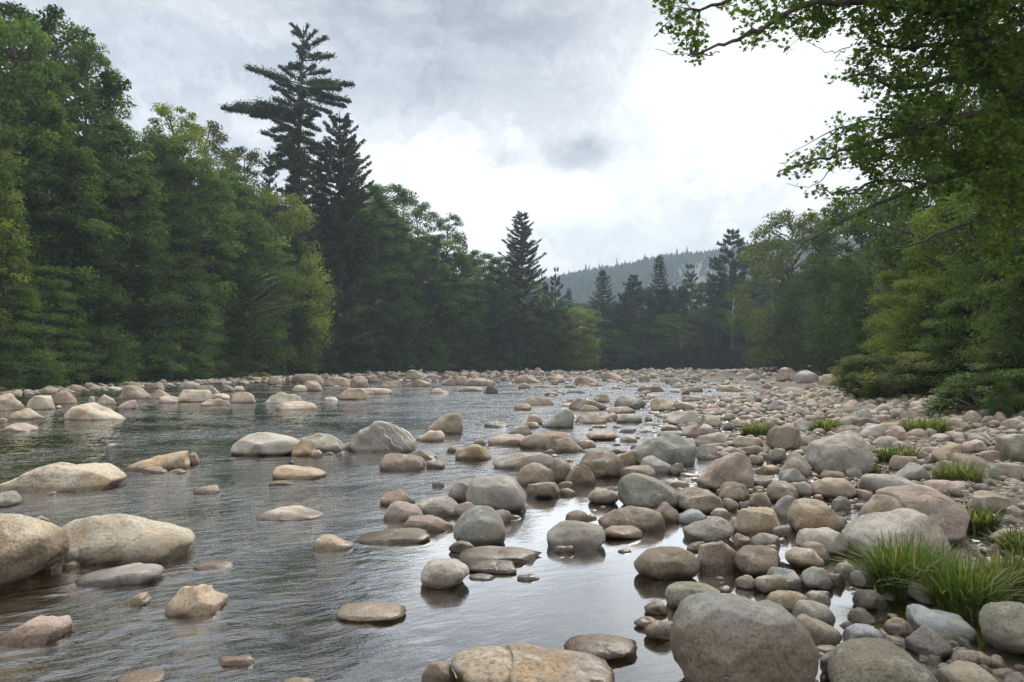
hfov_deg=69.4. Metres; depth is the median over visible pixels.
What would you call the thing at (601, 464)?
boulder
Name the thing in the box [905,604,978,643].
boulder
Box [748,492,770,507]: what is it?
stone
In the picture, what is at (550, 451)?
stone
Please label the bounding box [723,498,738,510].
stone
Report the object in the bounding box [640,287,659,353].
spruce tree
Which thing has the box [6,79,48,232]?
maple tree
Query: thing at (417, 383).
boulder
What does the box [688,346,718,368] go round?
shrub
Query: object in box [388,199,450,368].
ash tree
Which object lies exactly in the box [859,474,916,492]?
boulder
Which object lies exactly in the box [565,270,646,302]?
hill
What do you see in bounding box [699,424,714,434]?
boulder
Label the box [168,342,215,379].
shrub
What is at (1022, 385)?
shrub
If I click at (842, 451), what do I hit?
boulder
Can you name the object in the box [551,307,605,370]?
maple tree
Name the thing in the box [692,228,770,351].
spruce tree
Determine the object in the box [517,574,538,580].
stone
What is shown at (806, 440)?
boulder
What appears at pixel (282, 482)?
boulder
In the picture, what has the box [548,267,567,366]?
pine tree
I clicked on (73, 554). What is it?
stone
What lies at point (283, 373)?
shrub
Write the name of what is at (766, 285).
maple tree
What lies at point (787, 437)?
boulder
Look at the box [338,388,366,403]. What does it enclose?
boulder
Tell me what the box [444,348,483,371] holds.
shrub
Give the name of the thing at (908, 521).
boulder
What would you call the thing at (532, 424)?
boulder
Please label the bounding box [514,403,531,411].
boulder
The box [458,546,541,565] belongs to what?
boulder
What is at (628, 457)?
boulder
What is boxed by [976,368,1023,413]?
shrub
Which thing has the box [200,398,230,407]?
boulder
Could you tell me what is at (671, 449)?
boulder
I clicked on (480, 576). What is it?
stone
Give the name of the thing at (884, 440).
boulder
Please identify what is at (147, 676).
stone
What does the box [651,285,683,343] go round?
spruce tree
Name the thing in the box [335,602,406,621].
boulder
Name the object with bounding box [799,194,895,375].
maple tree
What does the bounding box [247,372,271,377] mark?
shrub
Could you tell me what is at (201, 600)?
boulder
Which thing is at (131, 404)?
boulder
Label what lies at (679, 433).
boulder
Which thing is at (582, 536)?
boulder
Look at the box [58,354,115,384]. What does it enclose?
shrub
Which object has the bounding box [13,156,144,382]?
beech tree
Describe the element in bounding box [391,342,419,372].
shrub
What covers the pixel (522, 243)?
spruce tree
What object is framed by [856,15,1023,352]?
maple tree
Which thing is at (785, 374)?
boulder
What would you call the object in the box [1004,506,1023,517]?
stone
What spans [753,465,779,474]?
boulder
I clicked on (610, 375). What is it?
boulder
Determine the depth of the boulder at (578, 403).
26.75 m
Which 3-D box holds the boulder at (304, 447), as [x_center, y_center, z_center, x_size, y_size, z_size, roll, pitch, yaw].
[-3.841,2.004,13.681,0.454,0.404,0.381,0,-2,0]
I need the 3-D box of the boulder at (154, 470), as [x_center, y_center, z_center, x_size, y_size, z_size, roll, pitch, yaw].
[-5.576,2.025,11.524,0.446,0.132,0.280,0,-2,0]
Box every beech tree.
[0,228,77,386]
[0,265,94,383]
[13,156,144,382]
[92,157,208,382]
[141,219,229,379]
[155,280,230,379]
[191,250,260,377]
[855,268,916,366]
[909,297,1000,388]
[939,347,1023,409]
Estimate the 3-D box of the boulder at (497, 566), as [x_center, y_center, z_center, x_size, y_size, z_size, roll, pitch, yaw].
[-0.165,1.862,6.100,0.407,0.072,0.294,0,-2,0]
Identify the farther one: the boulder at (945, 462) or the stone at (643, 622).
the boulder at (945, 462)
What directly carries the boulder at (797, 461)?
on the ground
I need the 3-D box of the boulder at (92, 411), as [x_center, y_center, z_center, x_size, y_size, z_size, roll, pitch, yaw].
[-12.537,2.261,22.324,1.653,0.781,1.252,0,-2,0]
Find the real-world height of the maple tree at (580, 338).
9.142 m
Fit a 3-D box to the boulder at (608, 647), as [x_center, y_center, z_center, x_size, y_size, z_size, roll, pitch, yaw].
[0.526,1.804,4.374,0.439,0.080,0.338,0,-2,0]
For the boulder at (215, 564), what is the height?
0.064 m
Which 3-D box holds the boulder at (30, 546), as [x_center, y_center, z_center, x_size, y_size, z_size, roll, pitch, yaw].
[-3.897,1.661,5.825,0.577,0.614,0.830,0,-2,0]
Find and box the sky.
[0,0,1023,322]
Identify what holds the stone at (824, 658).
on the water
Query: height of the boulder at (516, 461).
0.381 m
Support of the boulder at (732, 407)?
on the ground
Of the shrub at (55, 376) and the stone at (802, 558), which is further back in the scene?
the shrub at (55, 376)
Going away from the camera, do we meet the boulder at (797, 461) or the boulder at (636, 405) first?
the boulder at (797, 461)
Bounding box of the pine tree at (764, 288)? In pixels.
[760,227,783,316]
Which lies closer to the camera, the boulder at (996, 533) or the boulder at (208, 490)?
the boulder at (996, 533)
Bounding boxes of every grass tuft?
[739,419,779,435]
[804,416,850,432]
[822,528,982,600]
[869,443,929,461]
[871,462,889,473]
[878,549,1023,618]
[895,412,966,433]
[914,540,975,573]
[923,457,1000,483]
[940,542,1023,601]
[963,525,1023,554]
[964,501,1021,535]
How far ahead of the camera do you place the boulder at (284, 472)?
10.90 m
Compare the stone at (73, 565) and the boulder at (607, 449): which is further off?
the boulder at (607, 449)
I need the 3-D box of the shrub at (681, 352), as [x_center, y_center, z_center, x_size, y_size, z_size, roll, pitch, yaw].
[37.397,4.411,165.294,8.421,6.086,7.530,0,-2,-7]
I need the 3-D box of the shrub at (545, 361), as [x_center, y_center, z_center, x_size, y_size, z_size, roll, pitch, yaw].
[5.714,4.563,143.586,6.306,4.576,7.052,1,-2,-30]
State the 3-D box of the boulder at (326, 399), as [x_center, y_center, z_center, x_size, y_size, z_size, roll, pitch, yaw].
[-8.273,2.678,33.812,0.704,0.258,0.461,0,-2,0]
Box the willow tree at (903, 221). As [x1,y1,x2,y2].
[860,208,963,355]
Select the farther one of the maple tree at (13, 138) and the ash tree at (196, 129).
the ash tree at (196, 129)
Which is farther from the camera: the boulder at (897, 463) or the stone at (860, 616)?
the boulder at (897, 463)
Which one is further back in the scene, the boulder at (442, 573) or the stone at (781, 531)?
the stone at (781, 531)
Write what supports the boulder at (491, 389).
on the water
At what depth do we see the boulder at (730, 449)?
13.48 m
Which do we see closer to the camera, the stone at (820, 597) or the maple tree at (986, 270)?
the stone at (820, 597)
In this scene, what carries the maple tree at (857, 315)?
on the ground
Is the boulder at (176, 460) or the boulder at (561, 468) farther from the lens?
the boulder at (176, 460)
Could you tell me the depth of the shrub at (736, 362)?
164.12 m
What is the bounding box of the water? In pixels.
[0,372,1023,681]
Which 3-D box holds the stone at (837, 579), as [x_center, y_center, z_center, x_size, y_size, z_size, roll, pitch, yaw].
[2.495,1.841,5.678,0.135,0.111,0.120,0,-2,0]
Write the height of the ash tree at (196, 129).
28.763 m
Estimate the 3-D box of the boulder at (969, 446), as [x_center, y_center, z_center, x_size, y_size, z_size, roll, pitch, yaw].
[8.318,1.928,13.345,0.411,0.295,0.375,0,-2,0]
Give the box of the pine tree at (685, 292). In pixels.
[673,264,705,348]
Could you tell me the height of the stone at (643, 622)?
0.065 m
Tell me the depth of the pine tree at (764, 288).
179.03 m
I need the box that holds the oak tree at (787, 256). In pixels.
[724,208,844,372]
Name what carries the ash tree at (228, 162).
on the ground
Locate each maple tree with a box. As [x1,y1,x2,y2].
[0,1,143,372]
[0,12,71,349]
[0,103,120,369]
[0,111,28,248]
[0,134,49,366]
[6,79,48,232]
[26,118,170,363]
[38,36,132,349]
[116,126,195,356]
[125,141,247,375]
[162,178,203,317]
[181,168,273,371]
[198,209,288,376]
[216,184,342,375]
[243,267,326,374]
[286,256,371,374]
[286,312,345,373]
[324,187,403,369]
[354,187,410,328]
[355,206,433,359]
[359,183,433,366]
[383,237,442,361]
[403,233,477,363]
[413,265,472,367]
[431,251,490,368]
[458,249,511,362]
[467,264,520,367]
[482,256,526,362]
[526,298,576,367]
[533,327,595,369]
[540,308,576,370]
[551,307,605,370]
[569,300,630,350]
[571,329,601,370]
[620,287,683,360]
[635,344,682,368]
[650,0,1023,281]
[651,313,694,367]
[673,282,731,356]
[714,308,774,366]
[723,277,778,351]
[757,299,801,364]
[774,256,851,373]
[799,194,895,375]
[799,280,875,374]
[819,193,922,360]
[846,301,887,356]
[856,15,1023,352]
[865,274,986,373]
[882,123,999,367]
[895,194,994,373]
[936,165,1023,374]
[945,248,1023,390]
[957,39,1023,371]
[964,203,1023,395]
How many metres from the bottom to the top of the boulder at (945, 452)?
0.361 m
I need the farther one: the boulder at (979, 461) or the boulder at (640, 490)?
the boulder at (979, 461)
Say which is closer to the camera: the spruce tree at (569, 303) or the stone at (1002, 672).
the stone at (1002, 672)
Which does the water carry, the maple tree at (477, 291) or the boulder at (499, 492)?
the boulder at (499, 492)
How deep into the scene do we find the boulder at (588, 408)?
26.11 m
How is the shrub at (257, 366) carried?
on the ground
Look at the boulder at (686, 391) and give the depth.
40.16 m
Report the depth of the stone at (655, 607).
5.00 m
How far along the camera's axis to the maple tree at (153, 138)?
71.31 m
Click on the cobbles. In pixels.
(800, 405)
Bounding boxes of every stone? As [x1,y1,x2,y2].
[0,491,22,507]
[35,515,49,521]
[45,491,56,496]
[62,561,80,569]
[67,547,79,561]
[88,396,94,402]
[115,670,164,681]
[120,592,151,609]
[168,469,186,474]
[188,452,199,466]
[218,655,254,667]
[281,677,314,681]
[310,450,322,456]
[421,660,455,681]
[432,482,444,486]
[447,446,460,451]
[448,481,467,501]
[449,540,473,552]
[454,501,474,516]
[469,573,495,579]
[474,439,485,444]
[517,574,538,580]
[543,449,553,453]
[551,544,574,552]
[618,548,630,552]
[634,616,655,627]
[644,600,666,614]
[644,620,672,640]
[656,502,678,522]
[669,463,684,474]
[687,541,704,551]
[710,508,730,518]
[714,576,725,580]
[715,536,727,542]
[716,585,730,592]
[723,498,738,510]
[729,517,735,525]
[733,533,752,547]
[734,545,777,576]
[735,575,755,589]
[738,502,748,508]
[748,455,763,464]
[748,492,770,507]
[751,533,780,547]
[754,476,773,486]
[754,574,788,593]
[765,590,807,611]
[766,567,801,588]
[770,525,788,536]
[771,548,780,566]
[773,495,795,519]
[785,547,823,568]
[791,481,813,496]
[791,600,835,622]
[796,614,841,645]
[801,566,832,589]
[802,541,830,561]
[805,590,830,604]
[816,644,835,652]
[820,651,831,674]
[830,573,845,586]
[831,496,850,512]
[834,562,855,578]
[837,516,847,532]
[842,623,883,640]
[844,468,862,476]
[847,608,875,624]
[850,570,874,587]
[852,589,887,609]
[854,489,872,500]
[883,617,914,637]
[887,425,906,439]
[904,625,952,659]
[907,580,933,604]
[918,452,929,458]
[936,660,998,681]
[979,601,1023,654]
[991,667,1013,677]
[997,515,1023,525]
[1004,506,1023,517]
[1009,479,1023,485]
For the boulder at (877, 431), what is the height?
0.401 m
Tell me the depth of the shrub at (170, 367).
60.70 m
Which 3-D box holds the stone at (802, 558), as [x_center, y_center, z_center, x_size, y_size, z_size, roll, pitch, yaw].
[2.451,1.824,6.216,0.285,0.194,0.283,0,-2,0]
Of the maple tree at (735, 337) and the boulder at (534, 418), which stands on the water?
the boulder at (534, 418)
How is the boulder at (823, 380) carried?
on the ground
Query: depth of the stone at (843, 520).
7.37 m
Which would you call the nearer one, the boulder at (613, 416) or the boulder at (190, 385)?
the boulder at (613, 416)
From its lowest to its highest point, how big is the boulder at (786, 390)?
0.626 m
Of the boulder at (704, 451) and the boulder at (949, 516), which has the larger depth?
the boulder at (704, 451)
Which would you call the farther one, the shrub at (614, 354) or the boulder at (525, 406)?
the shrub at (614, 354)
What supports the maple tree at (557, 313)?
on the ground
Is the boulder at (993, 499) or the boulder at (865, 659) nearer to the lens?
the boulder at (865, 659)
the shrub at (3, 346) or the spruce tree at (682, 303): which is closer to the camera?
the shrub at (3, 346)
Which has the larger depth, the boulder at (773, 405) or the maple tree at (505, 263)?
the maple tree at (505, 263)
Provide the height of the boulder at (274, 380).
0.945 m
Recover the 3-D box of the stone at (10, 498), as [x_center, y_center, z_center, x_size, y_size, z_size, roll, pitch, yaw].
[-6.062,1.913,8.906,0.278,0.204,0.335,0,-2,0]
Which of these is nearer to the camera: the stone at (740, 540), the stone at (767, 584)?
the stone at (767, 584)
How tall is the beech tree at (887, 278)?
6.880 m
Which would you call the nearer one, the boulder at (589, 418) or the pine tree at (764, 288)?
the boulder at (589, 418)
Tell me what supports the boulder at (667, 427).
on the ground
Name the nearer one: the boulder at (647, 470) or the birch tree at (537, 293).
the boulder at (647, 470)
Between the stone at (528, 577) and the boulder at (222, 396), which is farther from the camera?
the boulder at (222, 396)
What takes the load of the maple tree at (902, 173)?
on the ground
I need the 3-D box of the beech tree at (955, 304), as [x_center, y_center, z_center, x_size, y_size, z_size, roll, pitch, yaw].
[16.510,0.427,26.417,4.735,4.140,4.631,-1,-2,30]
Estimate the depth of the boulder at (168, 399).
31.20 m
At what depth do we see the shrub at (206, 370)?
71.19 m
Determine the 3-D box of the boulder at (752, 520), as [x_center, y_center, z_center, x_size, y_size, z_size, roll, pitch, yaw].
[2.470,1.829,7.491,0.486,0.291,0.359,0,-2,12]
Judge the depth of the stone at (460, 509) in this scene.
8.24 m
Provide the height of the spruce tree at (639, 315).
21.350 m
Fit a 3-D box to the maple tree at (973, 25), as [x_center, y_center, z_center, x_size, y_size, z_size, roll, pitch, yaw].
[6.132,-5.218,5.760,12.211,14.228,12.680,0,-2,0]
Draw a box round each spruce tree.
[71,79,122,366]
[254,150,296,367]
[271,111,389,369]
[275,149,344,375]
[296,150,355,372]
[330,135,402,372]
[346,315,375,373]
[391,302,414,371]
[410,301,450,371]
[440,296,466,372]
[456,241,472,365]
[460,301,494,372]
[484,301,523,370]
[495,210,563,366]
[532,282,560,369]
[561,288,577,369]
[577,268,624,366]
[589,301,608,369]
[604,301,630,347]
[609,301,627,353]
[612,274,655,355]
[615,284,644,344]
[635,254,679,361]
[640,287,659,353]
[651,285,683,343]
[663,286,705,363]
[664,285,685,353]
[686,340,708,368]
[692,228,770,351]
[700,275,720,363]
[706,281,739,364]
[711,345,730,367]
[718,271,747,352]
[770,251,784,311]
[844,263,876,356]
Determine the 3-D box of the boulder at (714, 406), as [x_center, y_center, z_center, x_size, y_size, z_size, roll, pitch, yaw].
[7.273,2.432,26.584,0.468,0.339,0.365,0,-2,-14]
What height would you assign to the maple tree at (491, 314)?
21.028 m
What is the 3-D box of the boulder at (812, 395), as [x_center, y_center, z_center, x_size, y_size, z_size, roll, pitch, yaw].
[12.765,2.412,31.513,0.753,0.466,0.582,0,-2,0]
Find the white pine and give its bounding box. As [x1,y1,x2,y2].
[218,22,356,261]
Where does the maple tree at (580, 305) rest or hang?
on the ground
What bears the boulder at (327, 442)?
on the water
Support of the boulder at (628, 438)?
on the water
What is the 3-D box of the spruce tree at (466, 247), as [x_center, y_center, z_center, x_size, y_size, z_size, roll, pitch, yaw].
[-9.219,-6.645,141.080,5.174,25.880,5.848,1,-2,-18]
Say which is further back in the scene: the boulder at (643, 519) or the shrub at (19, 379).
the shrub at (19, 379)
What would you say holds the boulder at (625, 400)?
on the water
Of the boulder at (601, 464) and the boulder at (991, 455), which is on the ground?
the boulder at (991, 455)
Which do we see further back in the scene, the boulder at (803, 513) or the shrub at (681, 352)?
the shrub at (681, 352)
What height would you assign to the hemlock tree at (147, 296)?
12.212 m
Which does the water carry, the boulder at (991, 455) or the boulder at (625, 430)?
the boulder at (625, 430)
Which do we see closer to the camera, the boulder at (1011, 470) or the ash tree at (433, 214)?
the boulder at (1011, 470)
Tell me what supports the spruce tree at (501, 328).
on the ground
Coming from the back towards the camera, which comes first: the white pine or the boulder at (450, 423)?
the white pine
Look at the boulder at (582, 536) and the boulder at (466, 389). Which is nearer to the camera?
the boulder at (582, 536)
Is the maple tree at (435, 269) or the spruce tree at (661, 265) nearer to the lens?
the maple tree at (435, 269)
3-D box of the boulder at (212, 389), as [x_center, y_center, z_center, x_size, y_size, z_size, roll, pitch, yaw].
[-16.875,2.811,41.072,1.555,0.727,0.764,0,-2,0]
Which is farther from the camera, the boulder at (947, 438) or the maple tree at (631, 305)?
the maple tree at (631, 305)
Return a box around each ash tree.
[143,101,229,350]
[172,120,248,344]
[218,146,292,355]
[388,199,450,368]
[415,212,474,351]
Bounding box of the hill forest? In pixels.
[469,235,912,343]
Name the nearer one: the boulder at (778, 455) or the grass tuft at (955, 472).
the grass tuft at (955, 472)
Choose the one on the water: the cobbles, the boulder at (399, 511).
the boulder at (399, 511)
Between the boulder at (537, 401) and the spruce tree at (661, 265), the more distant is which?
the spruce tree at (661, 265)
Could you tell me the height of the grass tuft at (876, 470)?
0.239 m
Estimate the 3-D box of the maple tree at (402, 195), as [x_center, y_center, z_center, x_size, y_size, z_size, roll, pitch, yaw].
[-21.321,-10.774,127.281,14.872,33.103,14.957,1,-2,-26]
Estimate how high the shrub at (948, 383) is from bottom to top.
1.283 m
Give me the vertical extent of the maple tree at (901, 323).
5.270 m
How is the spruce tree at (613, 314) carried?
on the ground
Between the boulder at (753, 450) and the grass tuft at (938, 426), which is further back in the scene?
the grass tuft at (938, 426)
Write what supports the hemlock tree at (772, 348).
on the ground
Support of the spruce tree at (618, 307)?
on the ground
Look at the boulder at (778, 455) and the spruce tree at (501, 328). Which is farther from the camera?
the spruce tree at (501, 328)
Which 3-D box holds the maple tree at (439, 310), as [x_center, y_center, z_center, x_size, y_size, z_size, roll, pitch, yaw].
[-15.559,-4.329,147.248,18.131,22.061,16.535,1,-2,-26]
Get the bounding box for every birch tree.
[216,235,305,376]
[485,266,553,367]
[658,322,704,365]
[706,293,759,360]
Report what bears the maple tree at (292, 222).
on the ground
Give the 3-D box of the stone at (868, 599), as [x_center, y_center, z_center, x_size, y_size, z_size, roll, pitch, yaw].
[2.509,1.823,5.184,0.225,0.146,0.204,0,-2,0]
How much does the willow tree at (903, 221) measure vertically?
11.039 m
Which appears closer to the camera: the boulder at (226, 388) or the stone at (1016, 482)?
the stone at (1016, 482)
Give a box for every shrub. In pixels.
[0,335,37,389]
[0,347,65,389]
[0,353,26,391]
[8,358,68,388]
[36,352,103,386]
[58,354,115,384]
[75,356,137,385]
[97,340,150,382]
[116,343,177,382]
[140,343,187,382]
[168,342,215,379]
[191,356,218,379]
[206,355,246,378]
[236,349,269,375]
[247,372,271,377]
[252,335,297,375]
[276,342,303,374]
[295,347,334,373]
[334,341,368,373]
[368,345,405,372]
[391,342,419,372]
[407,337,451,372]
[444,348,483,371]
[473,355,495,371]
[488,347,521,371]
[510,348,548,371]
[526,353,555,371]
[555,354,579,371]
[563,353,596,370]
[595,354,620,369]
[606,350,637,368]
[638,343,673,369]
[660,347,698,369]
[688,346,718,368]
[712,349,741,368]
[727,353,755,367]
[827,351,956,399]
[904,364,972,397]
[922,372,1023,416]
[934,373,979,395]
[957,377,997,410]
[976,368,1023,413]
[984,381,1023,417]
[998,379,1023,405]
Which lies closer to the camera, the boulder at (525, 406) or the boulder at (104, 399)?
the boulder at (525, 406)
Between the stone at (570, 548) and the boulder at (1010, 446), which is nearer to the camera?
the stone at (570, 548)
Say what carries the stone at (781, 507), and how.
on the cobbles
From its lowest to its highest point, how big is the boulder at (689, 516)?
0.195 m
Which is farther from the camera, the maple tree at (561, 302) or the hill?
the hill
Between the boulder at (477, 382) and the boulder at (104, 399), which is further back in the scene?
the boulder at (477, 382)
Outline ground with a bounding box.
[0,252,1023,681]
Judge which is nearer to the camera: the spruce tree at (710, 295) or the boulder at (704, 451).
the boulder at (704, 451)
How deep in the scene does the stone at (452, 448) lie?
14.08 m
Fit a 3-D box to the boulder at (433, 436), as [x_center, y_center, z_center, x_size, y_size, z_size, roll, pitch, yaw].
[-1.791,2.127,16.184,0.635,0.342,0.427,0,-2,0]
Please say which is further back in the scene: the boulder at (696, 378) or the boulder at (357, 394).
the boulder at (696, 378)
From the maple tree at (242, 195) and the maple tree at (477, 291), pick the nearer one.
the maple tree at (242, 195)
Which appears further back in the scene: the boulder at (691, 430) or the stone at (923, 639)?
the boulder at (691, 430)
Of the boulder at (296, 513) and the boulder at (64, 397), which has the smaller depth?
the boulder at (296, 513)
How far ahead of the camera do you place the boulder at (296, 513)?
8.07 m
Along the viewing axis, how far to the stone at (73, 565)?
6.11 m
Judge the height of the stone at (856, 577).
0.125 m
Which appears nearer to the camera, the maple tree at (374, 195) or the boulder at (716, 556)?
the boulder at (716, 556)
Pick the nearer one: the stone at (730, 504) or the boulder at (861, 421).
the stone at (730, 504)
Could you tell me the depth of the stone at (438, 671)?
3.93 m
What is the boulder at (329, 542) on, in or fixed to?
on the water
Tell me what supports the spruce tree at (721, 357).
on the ground
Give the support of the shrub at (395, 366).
on the ground
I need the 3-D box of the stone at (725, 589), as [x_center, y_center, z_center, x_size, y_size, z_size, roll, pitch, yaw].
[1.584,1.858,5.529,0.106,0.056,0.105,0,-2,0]
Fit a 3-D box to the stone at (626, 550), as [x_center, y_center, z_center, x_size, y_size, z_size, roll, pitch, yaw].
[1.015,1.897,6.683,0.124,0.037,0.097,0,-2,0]
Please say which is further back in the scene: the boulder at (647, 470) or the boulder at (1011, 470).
the boulder at (647, 470)
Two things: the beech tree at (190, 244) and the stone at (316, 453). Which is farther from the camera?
the beech tree at (190, 244)
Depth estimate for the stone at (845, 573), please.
5.85 m
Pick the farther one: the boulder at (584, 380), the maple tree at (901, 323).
the boulder at (584, 380)
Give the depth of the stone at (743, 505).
8.62 m
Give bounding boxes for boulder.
[0,393,25,411]
[0,423,38,434]
[0,462,126,500]
[0,513,69,597]
[0,615,72,649]
[9,408,45,422]
[26,395,55,412]
[54,390,76,407]
[61,513,194,572]
[64,402,126,425]
[74,562,163,588]
[96,394,115,404]
[105,443,122,448]
[117,381,127,386]
[118,385,149,403]
[118,400,137,412]
[125,451,189,478]
[141,466,167,474]
[146,382,164,389]
[148,389,168,401]
[159,395,177,403]
[165,584,227,622]
[177,389,211,404]
[179,381,199,389]
[193,485,220,496]
[193,560,234,570]
[197,385,219,393]
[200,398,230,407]
[212,393,229,399]
[222,385,233,393]
[230,432,299,455]
[231,392,255,406]
[233,386,244,392]
[256,505,323,522]
[264,393,302,404]
[267,376,282,385]
[269,480,292,485]
[272,465,327,482]
[275,401,317,413]
[291,374,323,384]
[291,438,315,458]
[292,385,306,391]
[299,433,346,452]
[304,381,322,392]
[312,534,353,554]
[322,377,349,390]
[323,397,337,401]
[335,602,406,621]
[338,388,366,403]
[348,421,415,457]
[350,376,368,387]
[355,528,429,543]
[364,388,392,396]
[368,377,378,384]
[379,453,425,477]
[380,489,414,505]
[381,380,401,390]
[383,501,424,520]
[401,515,452,531]
[405,370,427,378]
[408,450,436,458]
[410,379,430,388]
[416,430,444,445]
[417,497,458,517]
[421,558,468,588]
[425,413,463,437]
[426,461,444,470]
[430,374,440,380]
[430,388,448,396]
[441,378,455,388]
[451,643,614,681]
[453,505,505,545]
[454,376,466,385]
[455,444,491,465]
[456,387,483,392]
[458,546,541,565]
[464,378,494,387]
[466,475,526,511]
[467,372,477,377]
[468,559,516,573]
[484,385,497,395]
[484,421,508,427]
[488,434,523,444]
[493,452,554,468]
[509,425,531,434]
[513,374,540,386]
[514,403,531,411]
[516,462,555,487]
[520,431,579,448]
[524,396,553,409]
[524,422,538,427]
[526,482,559,497]
[527,414,542,424]
[536,385,557,387]
[541,409,573,431]
[545,437,584,457]
[547,520,605,550]
[550,375,564,382]
[550,459,570,482]
[563,464,595,484]
[564,634,637,659]
[565,384,575,387]
[566,390,585,392]
[569,397,606,411]
[575,377,596,384]
[575,413,606,423]
[579,405,599,410]
[579,440,595,448]
[579,451,623,477]
[582,447,620,453]
[587,429,616,439]
[588,487,617,503]
[592,425,606,427]
[595,393,610,402]
[598,506,665,531]
[602,372,622,383]
[602,412,617,420]
[604,406,635,414]
[604,525,642,538]
[614,395,645,407]
[616,414,641,426]
[618,450,637,464]
[618,473,678,508]
[619,428,634,432]
[619,465,655,477]
[620,434,637,442]
[632,402,639,410]
[632,434,696,466]
[634,546,699,579]
[638,386,662,392]
[640,455,670,474]
[650,398,671,410]
[661,425,678,430]
[665,479,688,486]
[665,581,720,607]
[666,411,700,424]
[666,431,681,435]
[669,378,683,384]
[670,591,818,681]
[672,402,697,409]
[677,509,707,523]
[678,487,723,513]
[681,389,689,393]
[682,395,701,400]
[682,424,700,436]
[682,516,733,542]
[688,375,700,380]
[696,433,726,445]
[696,444,717,459]
[696,452,753,492]
[697,541,735,570]
[699,414,720,426]
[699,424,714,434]
[708,404,719,408]
[713,443,728,447]
[717,385,741,393]
[718,446,747,455]
[718,481,749,501]
[727,403,743,411]
[733,436,762,447]
[733,507,780,534]
[740,445,763,454]
[745,373,759,379]
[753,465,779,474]
[759,390,780,397]
[765,448,786,462]
[766,400,788,410]
[766,425,800,450]
[767,480,798,501]
[776,367,796,381]
[778,468,807,482]
[781,387,803,393]
[781,452,811,477]
[787,498,841,532]
[794,370,818,383]
[794,419,815,431]
[796,527,848,556]
[801,434,817,444]
[803,392,820,398]
[805,431,873,473]
[810,477,855,498]
[817,470,845,478]
[818,374,841,385]
[822,397,833,403]
[827,637,937,681]
[834,425,860,432]
[839,415,858,424]
[841,508,948,563]
[846,400,858,405]
[847,393,857,399]
[854,417,876,426]
[858,484,969,545]
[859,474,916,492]
[860,424,886,437]
[861,399,877,405]
[872,436,898,444]
[874,415,890,421]
[888,455,918,470]
[890,409,902,417]
[894,462,931,480]
[900,410,928,419]
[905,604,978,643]
[924,480,965,491]
[929,434,952,442]
[931,444,961,461]
[932,460,965,478]
[951,453,988,469]
[961,439,988,452]
[965,490,1010,513]
[967,433,989,445]
[979,450,1006,460]
[988,462,1023,480]
[988,528,1023,542]
[994,434,1023,460]
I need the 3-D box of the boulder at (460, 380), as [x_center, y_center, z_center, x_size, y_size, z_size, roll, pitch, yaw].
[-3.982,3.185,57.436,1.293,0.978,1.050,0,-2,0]
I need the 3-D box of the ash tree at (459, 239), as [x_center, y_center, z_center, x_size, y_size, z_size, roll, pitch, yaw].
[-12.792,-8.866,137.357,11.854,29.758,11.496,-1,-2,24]
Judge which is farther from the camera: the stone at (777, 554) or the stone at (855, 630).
the stone at (777, 554)
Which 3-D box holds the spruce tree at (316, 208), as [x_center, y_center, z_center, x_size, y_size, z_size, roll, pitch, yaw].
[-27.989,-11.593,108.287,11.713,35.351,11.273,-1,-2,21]
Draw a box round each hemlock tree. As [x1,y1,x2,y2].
[52,232,137,384]
[78,188,166,381]
[110,250,195,387]
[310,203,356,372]
[756,282,807,371]
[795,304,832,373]
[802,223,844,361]
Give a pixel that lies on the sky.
(569, 115)
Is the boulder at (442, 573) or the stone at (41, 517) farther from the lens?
the stone at (41, 517)
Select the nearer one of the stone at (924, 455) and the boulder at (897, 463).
the boulder at (897, 463)
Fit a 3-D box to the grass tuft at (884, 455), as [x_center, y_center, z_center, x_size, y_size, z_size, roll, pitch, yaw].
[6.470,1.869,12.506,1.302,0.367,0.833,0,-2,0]
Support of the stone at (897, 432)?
on the ground
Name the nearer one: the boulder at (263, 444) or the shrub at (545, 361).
the boulder at (263, 444)
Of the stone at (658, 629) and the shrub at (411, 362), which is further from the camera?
the shrub at (411, 362)
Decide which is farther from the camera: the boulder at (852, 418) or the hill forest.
the hill forest
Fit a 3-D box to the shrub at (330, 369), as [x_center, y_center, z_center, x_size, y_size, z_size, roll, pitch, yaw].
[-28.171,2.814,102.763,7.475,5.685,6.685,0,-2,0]
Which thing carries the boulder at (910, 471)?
on the ground
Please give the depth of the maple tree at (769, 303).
166.18 m
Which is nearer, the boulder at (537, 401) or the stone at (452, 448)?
the stone at (452, 448)
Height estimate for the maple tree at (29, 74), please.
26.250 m
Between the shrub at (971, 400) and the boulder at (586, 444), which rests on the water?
the boulder at (586, 444)
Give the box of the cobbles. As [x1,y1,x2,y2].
[0,367,1023,681]
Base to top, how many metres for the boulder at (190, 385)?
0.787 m
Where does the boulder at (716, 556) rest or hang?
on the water
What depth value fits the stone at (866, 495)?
9.22 m
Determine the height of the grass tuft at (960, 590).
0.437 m
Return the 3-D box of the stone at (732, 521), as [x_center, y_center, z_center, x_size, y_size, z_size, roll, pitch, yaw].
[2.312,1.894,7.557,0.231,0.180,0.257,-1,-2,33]
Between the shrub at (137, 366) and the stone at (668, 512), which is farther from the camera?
the shrub at (137, 366)
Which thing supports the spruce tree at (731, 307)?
on the ground
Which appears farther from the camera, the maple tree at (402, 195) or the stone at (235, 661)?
the maple tree at (402, 195)
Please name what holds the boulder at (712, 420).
on the ground
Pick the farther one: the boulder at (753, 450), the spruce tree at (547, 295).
the spruce tree at (547, 295)

